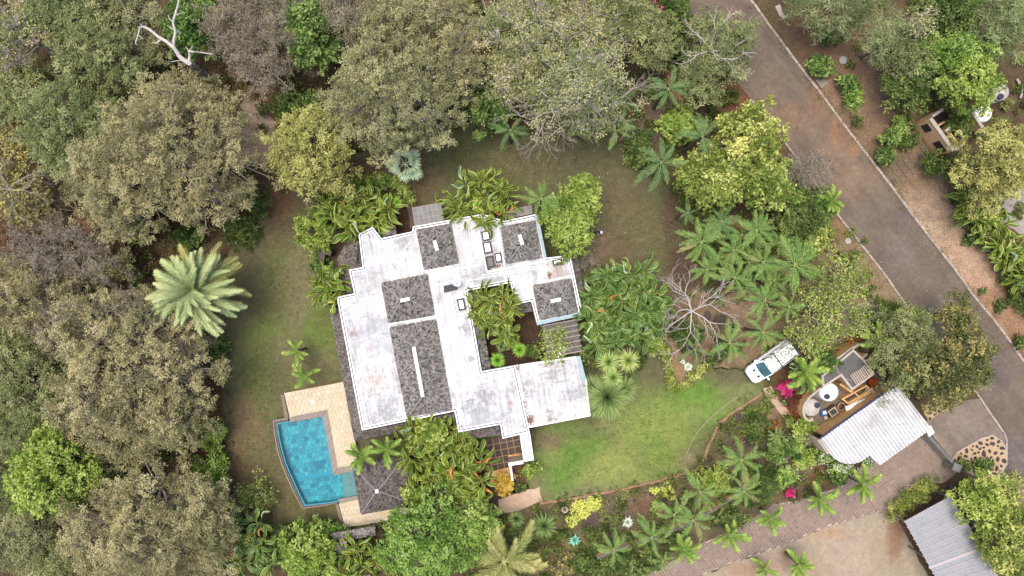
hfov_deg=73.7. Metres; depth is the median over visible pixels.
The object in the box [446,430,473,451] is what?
bird of paradise plant
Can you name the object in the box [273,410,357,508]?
swimming pool
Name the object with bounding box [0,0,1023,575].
ground
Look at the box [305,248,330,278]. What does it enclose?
shrub
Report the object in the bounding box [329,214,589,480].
house
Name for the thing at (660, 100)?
palm tree
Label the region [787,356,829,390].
palm tree
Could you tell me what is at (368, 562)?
bird of paradise plant
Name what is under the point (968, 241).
bush
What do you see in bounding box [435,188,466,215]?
bird of paradise plant
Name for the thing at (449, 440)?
bird of paradise plant
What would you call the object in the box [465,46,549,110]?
tree
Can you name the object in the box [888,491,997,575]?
carport
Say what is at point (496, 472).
planter wall
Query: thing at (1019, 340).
bush
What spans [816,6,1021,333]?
leaf litter
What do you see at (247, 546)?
banana plant
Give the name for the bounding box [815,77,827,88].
drain cover
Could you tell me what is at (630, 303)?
bird of paradise plant
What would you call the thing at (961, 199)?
bird of paradise plant
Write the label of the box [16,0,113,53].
tree
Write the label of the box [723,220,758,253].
palm tree
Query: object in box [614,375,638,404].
yucca
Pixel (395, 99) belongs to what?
tree
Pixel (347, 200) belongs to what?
bird of paradise plant
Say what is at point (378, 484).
pool pavilion
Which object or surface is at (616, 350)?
bird of paradise plant
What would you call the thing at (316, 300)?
bird of paradise plant
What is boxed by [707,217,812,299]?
undergrowth
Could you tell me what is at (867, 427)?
garage
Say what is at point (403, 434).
bird of paradise plant
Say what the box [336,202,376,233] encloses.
bird of paradise plant
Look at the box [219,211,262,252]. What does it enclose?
bush
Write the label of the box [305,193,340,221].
shrub
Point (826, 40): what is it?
bush
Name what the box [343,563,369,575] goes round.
bird of paradise plant
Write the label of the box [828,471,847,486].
bush
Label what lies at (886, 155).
bush
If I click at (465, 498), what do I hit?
bird of paradise plant
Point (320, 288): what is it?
bird of paradise plant
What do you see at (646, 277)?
bird of paradise plant
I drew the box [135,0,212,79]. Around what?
dead tree
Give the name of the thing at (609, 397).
yucca
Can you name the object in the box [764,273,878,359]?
tree
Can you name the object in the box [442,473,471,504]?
bird of paradise plant
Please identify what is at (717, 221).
palm tree
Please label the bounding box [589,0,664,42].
tree
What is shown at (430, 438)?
bush
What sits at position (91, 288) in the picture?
shrub
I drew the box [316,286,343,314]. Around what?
bird of paradise plant
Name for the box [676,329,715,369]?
palm tree
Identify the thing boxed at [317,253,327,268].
garden wall
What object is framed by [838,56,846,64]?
manhole cover
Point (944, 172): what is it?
shrub
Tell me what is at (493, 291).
bird of paradise plant
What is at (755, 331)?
palm tree
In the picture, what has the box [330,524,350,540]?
shrub
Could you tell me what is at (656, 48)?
tree
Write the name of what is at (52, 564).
tree
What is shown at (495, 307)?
bird of paradise plant
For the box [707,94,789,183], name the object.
tree
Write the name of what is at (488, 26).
bare tree
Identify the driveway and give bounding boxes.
[654,438,953,575]
[926,399,1005,477]
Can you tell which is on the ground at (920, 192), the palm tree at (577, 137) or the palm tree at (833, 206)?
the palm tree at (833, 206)
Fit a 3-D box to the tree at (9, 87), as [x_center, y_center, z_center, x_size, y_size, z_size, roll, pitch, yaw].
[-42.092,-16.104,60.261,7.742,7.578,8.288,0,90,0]
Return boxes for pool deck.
[284,381,357,467]
[339,499,406,526]
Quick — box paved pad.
[787,304,873,360]
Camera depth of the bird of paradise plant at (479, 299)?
59.88 m
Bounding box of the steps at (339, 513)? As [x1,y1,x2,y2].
[335,503,344,525]
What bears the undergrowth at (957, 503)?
on the ground at (920, 192)
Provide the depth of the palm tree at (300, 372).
61.11 m
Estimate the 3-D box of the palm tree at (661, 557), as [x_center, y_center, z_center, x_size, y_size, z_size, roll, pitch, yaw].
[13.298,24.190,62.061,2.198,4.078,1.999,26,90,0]
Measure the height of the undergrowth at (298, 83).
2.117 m
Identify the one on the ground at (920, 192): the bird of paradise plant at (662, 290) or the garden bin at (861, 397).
the bird of paradise plant at (662, 290)
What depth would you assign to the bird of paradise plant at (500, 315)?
59.90 m
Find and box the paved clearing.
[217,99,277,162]
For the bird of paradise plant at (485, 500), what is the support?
on the ground at (920, 192)
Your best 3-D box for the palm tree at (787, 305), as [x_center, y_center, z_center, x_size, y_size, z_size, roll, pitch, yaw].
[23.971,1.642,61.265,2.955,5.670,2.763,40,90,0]
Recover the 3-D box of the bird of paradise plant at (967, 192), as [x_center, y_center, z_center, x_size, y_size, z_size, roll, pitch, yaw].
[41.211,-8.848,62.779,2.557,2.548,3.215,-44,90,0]
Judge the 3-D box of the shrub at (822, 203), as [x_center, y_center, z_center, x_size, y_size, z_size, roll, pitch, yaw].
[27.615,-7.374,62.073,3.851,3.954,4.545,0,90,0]
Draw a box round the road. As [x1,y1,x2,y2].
[687,0,1023,510]
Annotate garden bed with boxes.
[327,235,357,269]
[392,203,411,234]
[484,391,829,575]
[485,311,545,369]
[494,450,531,495]
[662,231,905,388]
[764,356,808,421]
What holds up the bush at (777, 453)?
on the garden bed at (640, 506)
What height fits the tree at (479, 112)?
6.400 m
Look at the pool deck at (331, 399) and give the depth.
63.31 m
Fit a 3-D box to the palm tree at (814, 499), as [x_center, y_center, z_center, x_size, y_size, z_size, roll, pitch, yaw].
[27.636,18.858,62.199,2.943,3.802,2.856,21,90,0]
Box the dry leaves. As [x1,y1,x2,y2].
[461,264,551,429]
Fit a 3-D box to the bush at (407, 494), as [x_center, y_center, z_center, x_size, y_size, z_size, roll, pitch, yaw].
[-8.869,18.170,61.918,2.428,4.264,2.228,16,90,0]
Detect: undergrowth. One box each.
[0,0,375,575]
[293,512,649,575]
[326,188,403,231]
[370,0,815,256]
[406,428,489,522]
[410,427,491,516]
[579,263,663,378]
[619,466,778,567]
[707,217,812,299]
[834,0,1023,247]
[839,317,953,408]
[944,177,1023,314]
[953,486,1023,574]
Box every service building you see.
[794,341,883,426]
[914,108,983,155]
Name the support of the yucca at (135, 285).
on the ground at (920, 192)
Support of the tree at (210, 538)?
on the ground at (920, 192)
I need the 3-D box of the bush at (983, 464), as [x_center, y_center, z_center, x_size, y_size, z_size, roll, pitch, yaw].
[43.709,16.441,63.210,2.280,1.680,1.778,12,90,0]
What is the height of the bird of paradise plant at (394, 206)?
4.006 m
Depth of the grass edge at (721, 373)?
63.89 m
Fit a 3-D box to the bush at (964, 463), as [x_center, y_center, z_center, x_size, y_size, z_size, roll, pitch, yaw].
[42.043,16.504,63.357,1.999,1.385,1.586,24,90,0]
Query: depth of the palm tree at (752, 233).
57.84 m
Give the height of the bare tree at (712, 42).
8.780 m
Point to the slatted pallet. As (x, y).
(863, 376)
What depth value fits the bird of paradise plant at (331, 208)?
59.83 m
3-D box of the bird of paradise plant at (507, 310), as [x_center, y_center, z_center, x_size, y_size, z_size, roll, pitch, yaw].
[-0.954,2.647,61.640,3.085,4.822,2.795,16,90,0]
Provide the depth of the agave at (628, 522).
63.47 m
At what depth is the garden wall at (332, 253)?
62.90 m
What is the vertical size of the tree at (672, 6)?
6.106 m
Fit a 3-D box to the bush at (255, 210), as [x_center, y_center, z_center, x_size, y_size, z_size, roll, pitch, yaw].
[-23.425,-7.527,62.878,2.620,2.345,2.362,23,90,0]
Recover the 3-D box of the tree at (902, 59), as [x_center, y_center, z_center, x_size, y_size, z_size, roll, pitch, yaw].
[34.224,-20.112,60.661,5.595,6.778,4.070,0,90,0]
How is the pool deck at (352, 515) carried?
on the lawn at (582, 154)
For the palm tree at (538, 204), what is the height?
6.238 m
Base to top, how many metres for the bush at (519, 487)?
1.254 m
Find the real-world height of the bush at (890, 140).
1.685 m
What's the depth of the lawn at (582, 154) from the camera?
63.99 m
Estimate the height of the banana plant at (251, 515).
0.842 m
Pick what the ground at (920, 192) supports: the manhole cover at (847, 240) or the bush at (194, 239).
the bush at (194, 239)
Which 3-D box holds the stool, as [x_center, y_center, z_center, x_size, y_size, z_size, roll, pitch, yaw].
[29.046,11.609,63.682,0.565,0.503,0.519,-15,90,0]
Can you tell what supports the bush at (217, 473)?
on the ground at (920, 192)
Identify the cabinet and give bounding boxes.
[825,404,839,416]
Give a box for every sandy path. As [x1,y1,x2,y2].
[498,487,542,512]
[763,386,796,423]
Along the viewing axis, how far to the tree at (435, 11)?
55.69 m
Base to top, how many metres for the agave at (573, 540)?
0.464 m
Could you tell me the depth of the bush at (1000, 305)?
63.56 m
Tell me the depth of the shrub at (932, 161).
62.41 m
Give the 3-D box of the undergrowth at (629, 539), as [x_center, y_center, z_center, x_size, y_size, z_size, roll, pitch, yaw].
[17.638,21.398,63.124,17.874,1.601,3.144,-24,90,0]
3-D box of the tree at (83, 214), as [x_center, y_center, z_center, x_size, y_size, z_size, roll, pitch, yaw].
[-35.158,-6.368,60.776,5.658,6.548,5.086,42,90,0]
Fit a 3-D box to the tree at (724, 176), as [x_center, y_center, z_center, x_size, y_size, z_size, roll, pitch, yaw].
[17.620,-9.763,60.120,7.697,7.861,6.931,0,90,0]
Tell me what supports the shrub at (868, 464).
on the ground at (920, 192)
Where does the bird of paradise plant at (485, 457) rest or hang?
on the ground at (920, 192)
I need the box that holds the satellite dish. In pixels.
[452,280,460,286]
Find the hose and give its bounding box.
[686,396,737,462]
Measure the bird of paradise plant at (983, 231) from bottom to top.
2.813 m
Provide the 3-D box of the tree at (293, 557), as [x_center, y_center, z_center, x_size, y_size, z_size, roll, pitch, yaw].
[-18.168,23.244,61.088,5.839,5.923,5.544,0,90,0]
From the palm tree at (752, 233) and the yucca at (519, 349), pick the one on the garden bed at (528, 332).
the yucca at (519, 349)
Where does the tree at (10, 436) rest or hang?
on the ground at (920, 192)
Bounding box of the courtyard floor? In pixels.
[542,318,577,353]
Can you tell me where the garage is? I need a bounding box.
[805,382,930,464]
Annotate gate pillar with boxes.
[926,425,933,436]
[941,460,961,472]
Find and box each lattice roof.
[412,202,444,225]
[506,205,531,219]
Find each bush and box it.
[167,220,206,251]
[186,438,208,459]
[189,450,231,501]
[197,416,228,451]
[201,330,231,362]
[202,363,223,401]
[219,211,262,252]
[243,193,273,219]
[292,214,311,235]
[294,232,318,252]
[310,234,332,253]
[311,217,334,234]
[398,479,422,505]
[414,415,448,451]
[468,426,491,441]
[492,468,517,496]
[501,331,524,349]
[513,479,527,493]
[518,460,542,479]
[524,340,544,361]
[676,0,690,16]
[741,410,772,444]
[763,438,801,466]
[774,465,801,490]
[775,379,792,401]
[777,389,803,412]
[784,416,818,438]
[785,487,795,498]
[786,432,809,453]
[789,401,806,421]
[792,447,816,470]
[801,52,836,79]
[817,27,838,47]
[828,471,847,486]
[835,70,860,95]
[841,84,865,113]
[841,332,862,348]
[851,114,865,126]
[875,123,902,149]
[875,146,897,167]
[888,114,912,135]
[895,123,921,151]
[956,454,977,471]
[958,233,974,246]
[969,454,994,474]
[978,287,987,295]
[993,296,1008,314]
[996,462,1023,497]
[1011,332,1023,350]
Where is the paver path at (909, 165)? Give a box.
[879,143,929,186]
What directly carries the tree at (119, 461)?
on the ground at (920, 192)
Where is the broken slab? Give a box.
[774,4,785,18]
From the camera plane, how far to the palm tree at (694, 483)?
58.81 m
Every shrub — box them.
[75,273,101,304]
[120,218,150,244]
[234,465,279,515]
[259,523,294,566]
[297,188,321,214]
[300,514,343,542]
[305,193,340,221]
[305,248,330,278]
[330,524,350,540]
[362,174,394,194]
[535,319,572,360]
[540,350,569,371]
[551,548,577,575]
[567,345,594,364]
[567,545,616,575]
[578,250,600,274]
[606,545,664,575]
[620,123,656,173]
[644,333,664,353]
[654,100,706,148]
[667,318,704,346]
[690,463,730,495]
[703,342,728,367]
[712,504,752,529]
[748,463,780,505]
[769,178,824,246]
[771,419,780,430]
[802,221,836,262]
[803,183,838,230]
[807,344,843,374]
[812,448,835,468]
[827,461,853,477]
[861,458,873,467]
[862,298,902,329]
[889,306,925,335]
[918,148,950,178]
[938,153,969,181]
[944,113,975,137]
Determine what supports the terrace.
on the lawn at (582, 154)
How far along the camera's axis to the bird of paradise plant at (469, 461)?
59.90 m
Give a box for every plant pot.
[562,506,567,512]
[867,378,877,386]
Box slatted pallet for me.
[850,365,872,384]
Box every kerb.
[750,0,1023,362]
[752,100,1007,473]
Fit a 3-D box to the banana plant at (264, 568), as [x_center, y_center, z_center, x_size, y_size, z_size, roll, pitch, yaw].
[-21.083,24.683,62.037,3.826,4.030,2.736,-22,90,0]
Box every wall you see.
[317,250,334,256]
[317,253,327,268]
[401,198,416,228]
[484,453,522,482]
[596,437,812,558]
[1016,79,1022,98]
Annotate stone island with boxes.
[922,404,947,420]
[952,435,1007,479]
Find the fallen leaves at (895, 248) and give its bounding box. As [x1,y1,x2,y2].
[786,66,1007,402]
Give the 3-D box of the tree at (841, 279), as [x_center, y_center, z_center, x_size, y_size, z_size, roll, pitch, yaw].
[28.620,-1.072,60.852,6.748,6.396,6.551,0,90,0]
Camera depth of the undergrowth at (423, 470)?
62.89 m
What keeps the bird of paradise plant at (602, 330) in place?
on the ground at (920, 192)
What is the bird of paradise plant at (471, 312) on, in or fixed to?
on the ground at (920, 192)
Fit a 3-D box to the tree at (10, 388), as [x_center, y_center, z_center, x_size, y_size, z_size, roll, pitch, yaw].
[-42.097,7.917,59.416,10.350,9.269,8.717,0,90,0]
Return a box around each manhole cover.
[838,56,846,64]
[844,238,850,243]
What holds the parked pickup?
on the garden bed at (886, 291)
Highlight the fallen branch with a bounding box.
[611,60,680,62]
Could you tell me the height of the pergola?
3.000 m
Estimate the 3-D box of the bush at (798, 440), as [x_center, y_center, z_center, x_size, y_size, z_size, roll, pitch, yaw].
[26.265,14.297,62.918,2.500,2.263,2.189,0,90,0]
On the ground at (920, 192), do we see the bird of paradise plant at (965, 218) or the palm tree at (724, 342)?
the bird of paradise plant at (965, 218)
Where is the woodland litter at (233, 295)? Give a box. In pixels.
[0,0,359,575]
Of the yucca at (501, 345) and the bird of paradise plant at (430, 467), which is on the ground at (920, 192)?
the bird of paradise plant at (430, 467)
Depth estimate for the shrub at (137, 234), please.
60.91 m
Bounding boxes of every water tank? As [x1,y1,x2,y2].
[804,398,819,415]
[814,383,837,400]
[966,106,991,122]
[985,84,1008,104]
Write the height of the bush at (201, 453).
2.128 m
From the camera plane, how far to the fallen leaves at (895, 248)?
63.93 m
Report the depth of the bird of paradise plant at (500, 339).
59.82 m
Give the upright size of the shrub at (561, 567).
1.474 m
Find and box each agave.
[569,534,578,546]
[622,516,632,526]
[684,362,692,369]
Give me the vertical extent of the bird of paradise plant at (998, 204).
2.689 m
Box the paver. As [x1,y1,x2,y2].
[649,430,956,575]
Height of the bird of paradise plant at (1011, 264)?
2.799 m
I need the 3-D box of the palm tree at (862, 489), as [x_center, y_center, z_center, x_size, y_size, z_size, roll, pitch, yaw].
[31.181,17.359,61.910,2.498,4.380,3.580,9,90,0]
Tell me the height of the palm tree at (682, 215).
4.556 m
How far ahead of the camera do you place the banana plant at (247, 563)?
60.75 m
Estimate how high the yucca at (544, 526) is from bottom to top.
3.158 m
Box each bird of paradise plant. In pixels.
[306,274,337,308]
[308,269,333,295]
[310,202,342,230]
[313,202,356,234]
[313,272,342,309]
[314,188,344,221]
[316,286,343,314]
[319,182,358,215]
[320,260,350,278]
[320,267,351,300]
[323,192,352,223]
[326,555,354,575]
[327,205,367,243]
[335,537,361,567]
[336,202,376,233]
[338,183,366,218]
[339,533,373,566]
[343,219,367,242]
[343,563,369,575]
[344,183,375,214]
[347,214,388,240]
[350,545,377,575]
[352,193,385,228]
[353,181,380,215]
[355,210,392,237]
[358,540,389,572]
[360,188,399,226]
[365,201,392,229]
[375,193,407,224]
[389,422,416,454]
[390,438,425,475]
[395,414,430,441]
[397,446,435,482]
[402,469,433,501]
[404,427,438,458]
[409,479,440,518]
[412,413,442,436]
[415,465,450,492]
[417,450,448,477]
[422,491,450,524]
[423,425,456,466]
[424,455,458,486]
[429,476,453,506]
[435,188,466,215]
[435,495,464,520]
[436,413,462,446]
[437,443,476,482]
[440,430,475,470]
[442,193,477,223]
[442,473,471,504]
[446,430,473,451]
[447,460,481,492]
[449,491,478,517]
[451,165,484,200]
[452,453,484,487]
[454,476,485,503]
[455,207,479,232]
[455,436,490,463]
[460,198,489,226]
[464,292,486,321]
[466,166,495,196]
[466,293,498,319]
[466,439,499,472]
[466,466,497,499]
[467,280,494,307]
[467,485,493,512]
[468,311,495,330]
[469,184,498,216]
[469,210,497,239]
[472,197,501,228]
[474,279,503,318]
[476,169,505,195]
[476,304,502,328]
[476,312,501,338]
[477,295,504,323]
[482,178,519,204]
[483,292,507,313]
[485,279,519,305]
[487,302,520,331]
[490,188,523,217]
[490,318,519,346]
[491,309,519,338]
[492,285,523,315]
[493,201,516,226]
[497,294,524,320]
[572,296,602,328]
[578,277,605,312]
[578,305,601,339]
[579,268,610,298]
[580,321,613,361]
[584,316,612,346]
[589,258,624,292]
[589,296,618,324]
[590,334,631,358]
[591,285,622,310]
[593,272,628,300]
[593,304,624,337]
[601,298,628,326]
[604,310,634,342]
[608,290,636,311]
[610,276,641,302]
[613,257,642,289]
[616,319,647,354]
[619,298,647,329]
[620,283,654,304]
[628,251,659,291]
[628,290,665,327]
[630,322,657,354]
[635,281,672,311]
[636,309,666,338]
[638,298,675,325]
[785,359,809,371]
[788,368,815,385]
[795,369,819,393]
[943,192,973,219]
[947,178,978,206]
[950,201,982,227]
[954,207,990,234]
[955,198,984,223]
[956,183,986,208]
[967,207,999,238]
[969,194,1004,220]
[973,224,1003,252]
[978,237,1013,258]
[983,207,1019,240]
[985,201,1013,229]
[987,245,1023,281]
[989,236,1023,270]
[991,229,1023,257]
[999,252,1023,288]
[1001,240,1023,266]
[1004,264,1023,293]
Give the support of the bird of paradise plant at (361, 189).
on the ground at (920, 192)
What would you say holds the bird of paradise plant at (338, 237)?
on the ground at (920, 192)
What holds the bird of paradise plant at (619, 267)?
on the ground at (920, 192)
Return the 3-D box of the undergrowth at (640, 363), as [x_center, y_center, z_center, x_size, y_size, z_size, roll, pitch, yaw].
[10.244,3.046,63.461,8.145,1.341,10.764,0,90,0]
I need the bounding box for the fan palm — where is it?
[386,149,421,182]
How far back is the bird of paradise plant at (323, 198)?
60.08 m
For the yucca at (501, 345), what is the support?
on the garden bed at (528, 332)
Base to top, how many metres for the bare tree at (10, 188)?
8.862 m
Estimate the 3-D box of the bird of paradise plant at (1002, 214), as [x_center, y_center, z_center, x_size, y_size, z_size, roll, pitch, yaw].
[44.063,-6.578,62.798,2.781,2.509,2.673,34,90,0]
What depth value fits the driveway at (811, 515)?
63.97 m
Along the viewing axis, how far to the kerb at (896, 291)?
63.89 m
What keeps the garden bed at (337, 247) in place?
on the lawn at (582, 154)
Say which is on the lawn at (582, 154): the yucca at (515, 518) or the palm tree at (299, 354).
the palm tree at (299, 354)
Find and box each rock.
[704,311,710,319]
[705,455,713,462]
[714,315,724,324]
[733,413,741,422]
[743,438,753,445]
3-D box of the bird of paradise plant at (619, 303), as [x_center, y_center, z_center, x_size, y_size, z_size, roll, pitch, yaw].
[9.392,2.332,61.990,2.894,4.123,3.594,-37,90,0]
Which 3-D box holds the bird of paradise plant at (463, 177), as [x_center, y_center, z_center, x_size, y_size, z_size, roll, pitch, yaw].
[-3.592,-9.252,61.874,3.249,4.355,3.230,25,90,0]
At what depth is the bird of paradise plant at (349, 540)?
60.58 m
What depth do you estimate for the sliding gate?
62.94 m
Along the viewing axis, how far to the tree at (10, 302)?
57.24 m
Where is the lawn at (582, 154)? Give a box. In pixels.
[214,121,770,525]
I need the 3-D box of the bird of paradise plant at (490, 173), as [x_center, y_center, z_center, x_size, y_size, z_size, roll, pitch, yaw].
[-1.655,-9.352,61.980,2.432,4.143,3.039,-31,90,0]
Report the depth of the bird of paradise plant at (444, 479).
60.91 m
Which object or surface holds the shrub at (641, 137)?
on the ground at (920, 192)
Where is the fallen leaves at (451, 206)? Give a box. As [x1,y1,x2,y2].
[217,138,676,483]
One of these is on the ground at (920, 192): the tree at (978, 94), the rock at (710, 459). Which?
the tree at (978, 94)
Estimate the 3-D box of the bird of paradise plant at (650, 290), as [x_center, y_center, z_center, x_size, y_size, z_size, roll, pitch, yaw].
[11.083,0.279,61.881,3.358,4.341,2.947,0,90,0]
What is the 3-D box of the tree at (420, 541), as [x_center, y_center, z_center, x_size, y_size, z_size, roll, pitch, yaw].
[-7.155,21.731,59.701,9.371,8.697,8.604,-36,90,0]
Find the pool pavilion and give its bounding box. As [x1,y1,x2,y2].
[353,456,412,513]
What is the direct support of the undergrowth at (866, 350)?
on the ground at (920, 192)
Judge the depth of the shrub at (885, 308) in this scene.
62.57 m
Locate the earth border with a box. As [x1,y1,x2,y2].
[540,392,762,504]
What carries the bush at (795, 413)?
on the garden bed at (780, 374)
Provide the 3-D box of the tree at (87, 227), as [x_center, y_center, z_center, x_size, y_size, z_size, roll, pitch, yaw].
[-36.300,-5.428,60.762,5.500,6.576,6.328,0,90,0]
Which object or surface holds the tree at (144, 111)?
on the ground at (920, 192)
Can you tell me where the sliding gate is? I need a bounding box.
[921,433,954,463]
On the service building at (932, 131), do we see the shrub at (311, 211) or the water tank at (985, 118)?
the water tank at (985, 118)
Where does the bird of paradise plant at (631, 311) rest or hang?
on the ground at (920, 192)
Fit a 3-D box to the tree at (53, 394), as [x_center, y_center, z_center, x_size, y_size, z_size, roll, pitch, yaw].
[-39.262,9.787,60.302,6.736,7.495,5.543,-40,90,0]
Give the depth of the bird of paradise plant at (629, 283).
60.04 m
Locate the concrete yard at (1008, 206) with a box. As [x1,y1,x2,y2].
[992,189,1023,233]
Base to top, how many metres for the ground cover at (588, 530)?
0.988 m
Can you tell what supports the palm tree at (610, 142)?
on the lawn at (582, 154)
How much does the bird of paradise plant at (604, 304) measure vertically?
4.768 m
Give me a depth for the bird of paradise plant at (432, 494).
60.48 m
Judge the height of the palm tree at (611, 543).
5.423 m
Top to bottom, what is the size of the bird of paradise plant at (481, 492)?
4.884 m
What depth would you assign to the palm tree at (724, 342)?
59.45 m
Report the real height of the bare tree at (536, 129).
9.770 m
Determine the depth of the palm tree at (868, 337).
59.94 m
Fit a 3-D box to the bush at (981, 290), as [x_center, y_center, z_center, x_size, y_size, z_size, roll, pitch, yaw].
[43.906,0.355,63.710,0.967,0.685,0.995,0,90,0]
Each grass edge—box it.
[206,115,603,526]
[536,165,785,505]
[747,2,999,321]
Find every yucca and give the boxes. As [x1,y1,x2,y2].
[132,280,140,289]
[392,197,403,207]
[490,351,504,367]
[496,342,505,351]
[508,510,524,526]
[512,343,525,355]
[528,510,557,537]
[582,373,601,398]
[583,373,628,421]
[589,401,607,417]
[596,348,620,373]
[602,367,622,386]
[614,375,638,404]
[616,348,639,372]
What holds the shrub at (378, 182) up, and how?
on the ground at (920, 192)
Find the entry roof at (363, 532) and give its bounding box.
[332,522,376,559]
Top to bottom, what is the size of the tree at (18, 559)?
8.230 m
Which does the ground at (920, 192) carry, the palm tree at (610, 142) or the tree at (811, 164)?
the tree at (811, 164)
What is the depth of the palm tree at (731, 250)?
58.92 m
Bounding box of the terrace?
[477,435,523,471]
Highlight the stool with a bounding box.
[821,409,827,415]
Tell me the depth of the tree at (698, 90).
58.19 m
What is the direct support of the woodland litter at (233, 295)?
on the ground at (920, 192)
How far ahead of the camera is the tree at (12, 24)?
57.05 m
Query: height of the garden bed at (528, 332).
0.001 m
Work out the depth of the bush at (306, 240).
61.40 m
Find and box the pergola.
[542,319,581,356]
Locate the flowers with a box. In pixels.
[788,434,872,475]
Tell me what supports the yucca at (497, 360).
on the garden bed at (528, 332)
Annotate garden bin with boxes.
[837,384,869,403]
[847,391,871,404]
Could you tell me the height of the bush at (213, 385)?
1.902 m
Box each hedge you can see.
[346,171,417,207]
[346,522,381,529]
[640,341,707,394]
[742,401,767,415]
[882,474,942,522]
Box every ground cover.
[478,389,835,575]
[666,226,901,377]
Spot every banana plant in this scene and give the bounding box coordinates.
[215,535,251,568]
[219,505,250,542]
[222,547,255,575]
[227,524,262,557]
[238,511,254,527]
[242,524,276,557]
[243,507,273,542]
[244,535,269,564]
[254,546,286,575]
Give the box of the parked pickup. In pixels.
[744,339,798,382]
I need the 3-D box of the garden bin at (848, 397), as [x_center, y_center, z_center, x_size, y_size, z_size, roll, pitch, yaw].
[31.857,9.879,63.515,2.790,0.830,0.721,-30,90,0]
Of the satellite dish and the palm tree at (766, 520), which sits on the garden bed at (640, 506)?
the palm tree at (766, 520)
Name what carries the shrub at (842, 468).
on the ground at (920, 192)
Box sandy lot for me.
[703,513,927,575]
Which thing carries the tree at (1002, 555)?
on the ground at (920, 192)
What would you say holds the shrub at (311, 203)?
on the ground at (920, 192)
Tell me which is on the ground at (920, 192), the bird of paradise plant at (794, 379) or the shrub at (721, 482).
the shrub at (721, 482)
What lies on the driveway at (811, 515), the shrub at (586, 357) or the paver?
the paver
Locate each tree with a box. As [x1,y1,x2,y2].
[0,0,55,83]
[0,54,73,144]
[0,110,51,200]
[0,155,64,226]
[0,170,74,231]
[0,207,48,264]
[0,207,139,292]
[0,252,82,347]
[0,314,43,363]
[0,331,77,432]
[0,395,68,452]
[0,433,31,507]
[0,479,52,525]
[0,498,85,575]
[1,422,102,519]
[6,74,133,194]
[15,278,121,363]
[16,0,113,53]
[20,359,94,423]
[22,420,98,463]
[27,533,102,575]
[38,182,139,250]
[38,284,231,466]
[42,0,155,107]
[52,109,175,246]
[53,446,239,575]
[59,456,150,512]
[68,190,135,245]
[69,193,127,260]
[72,0,172,56]
[76,243,142,291]
[78,422,161,473]
[80,61,285,246]
[93,283,168,338]
[125,7,177,67]
[125,370,224,458]
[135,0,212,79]
[140,320,214,400]
[144,241,251,342]
[158,0,225,62]
[160,476,243,564]
[189,0,271,77]
[219,0,318,106]
[253,0,314,48]
[257,101,363,201]
[267,84,321,127]
[276,516,338,575]
[280,0,346,75]
[281,340,307,366]
[291,363,320,388]
[313,0,375,49]
[314,10,485,171]
[334,0,483,52]
[344,442,375,474]
[368,436,401,469]
[371,480,481,575]
[417,11,492,107]
[450,492,504,556]
[452,0,535,59]
[458,78,519,141]
[461,519,548,575]
[465,0,593,84]
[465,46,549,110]
[489,72,580,160]
[489,118,528,150]
[511,71,609,151]
[519,21,650,144]
[520,179,564,217]
[536,190,598,265]
[545,0,614,80]
[550,0,653,69]
[556,172,602,212]
[562,54,666,142]
[569,116,595,139]
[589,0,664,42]
[592,528,631,566]
[597,113,634,150]
[615,1,684,70]
[617,89,638,121]
[631,513,671,556]
[633,139,686,191]
[643,65,695,109]
[648,546,675,572]
[653,490,693,538]
[654,0,695,63]
[655,263,742,366]
[657,44,727,109]
[670,533,701,564]
[672,135,756,213]
[672,499,714,541]
[674,112,714,154]
[675,7,753,74]
[675,201,698,225]
[675,214,724,261]
[676,1,761,97]
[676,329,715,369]
[679,469,717,512]
[688,252,722,285]
[698,215,729,244]
[701,242,731,277]
[702,203,741,239]
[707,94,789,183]
[708,256,757,297]
[708,319,750,362]
[710,290,729,308]
[713,520,751,552]
[715,224,746,271]
[716,436,764,488]
[720,472,760,506]
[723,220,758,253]
[728,207,778,252]
[730,275,758,300]
[732,156,803,215]
[732,245,764,277]
[738,315,784,354]
[741,280,784,324]
[743,244,785,282]
[750,557,779,575]
[753,259,786,299]
[755,506,785,535]
[758,231,795,258]
[758,234,825,294]
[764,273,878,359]
[765,426,784,446]
[766,293,807,322]
[776,146,841,190]
[779,0,888,45]
[782,148,826,196]
[784,548,815,575]
[787,323,840,355]
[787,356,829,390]
[797,239,874,311]
[805,481,839,515]
[817,184,843,213]
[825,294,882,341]
[846,464,882,504]
[855,321,897,355]
[856,0,922,67]
[862,296,956,407]
[874,33,938,78]
[877,64,934,119]
[888,0,940,40]
[888,324,1003,416]
[911,0,983,40]
[912,27,1003,78]
[919,288,980,337]
[928,52,1007,120]
[942,467,1015,533]
[946,115,1023,220]
[954,0,1023,64]
[967,488,1023,575]
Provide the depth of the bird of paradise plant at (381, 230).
60.51 m
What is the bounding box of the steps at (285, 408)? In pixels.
[281,394,288,417]
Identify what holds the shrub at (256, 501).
on the ground at (920, 192)
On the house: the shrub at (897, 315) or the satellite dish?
the satellite dish
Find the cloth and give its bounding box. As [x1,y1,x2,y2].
[845,398,864,410]
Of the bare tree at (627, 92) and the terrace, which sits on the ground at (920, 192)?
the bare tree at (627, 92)
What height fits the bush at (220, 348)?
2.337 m

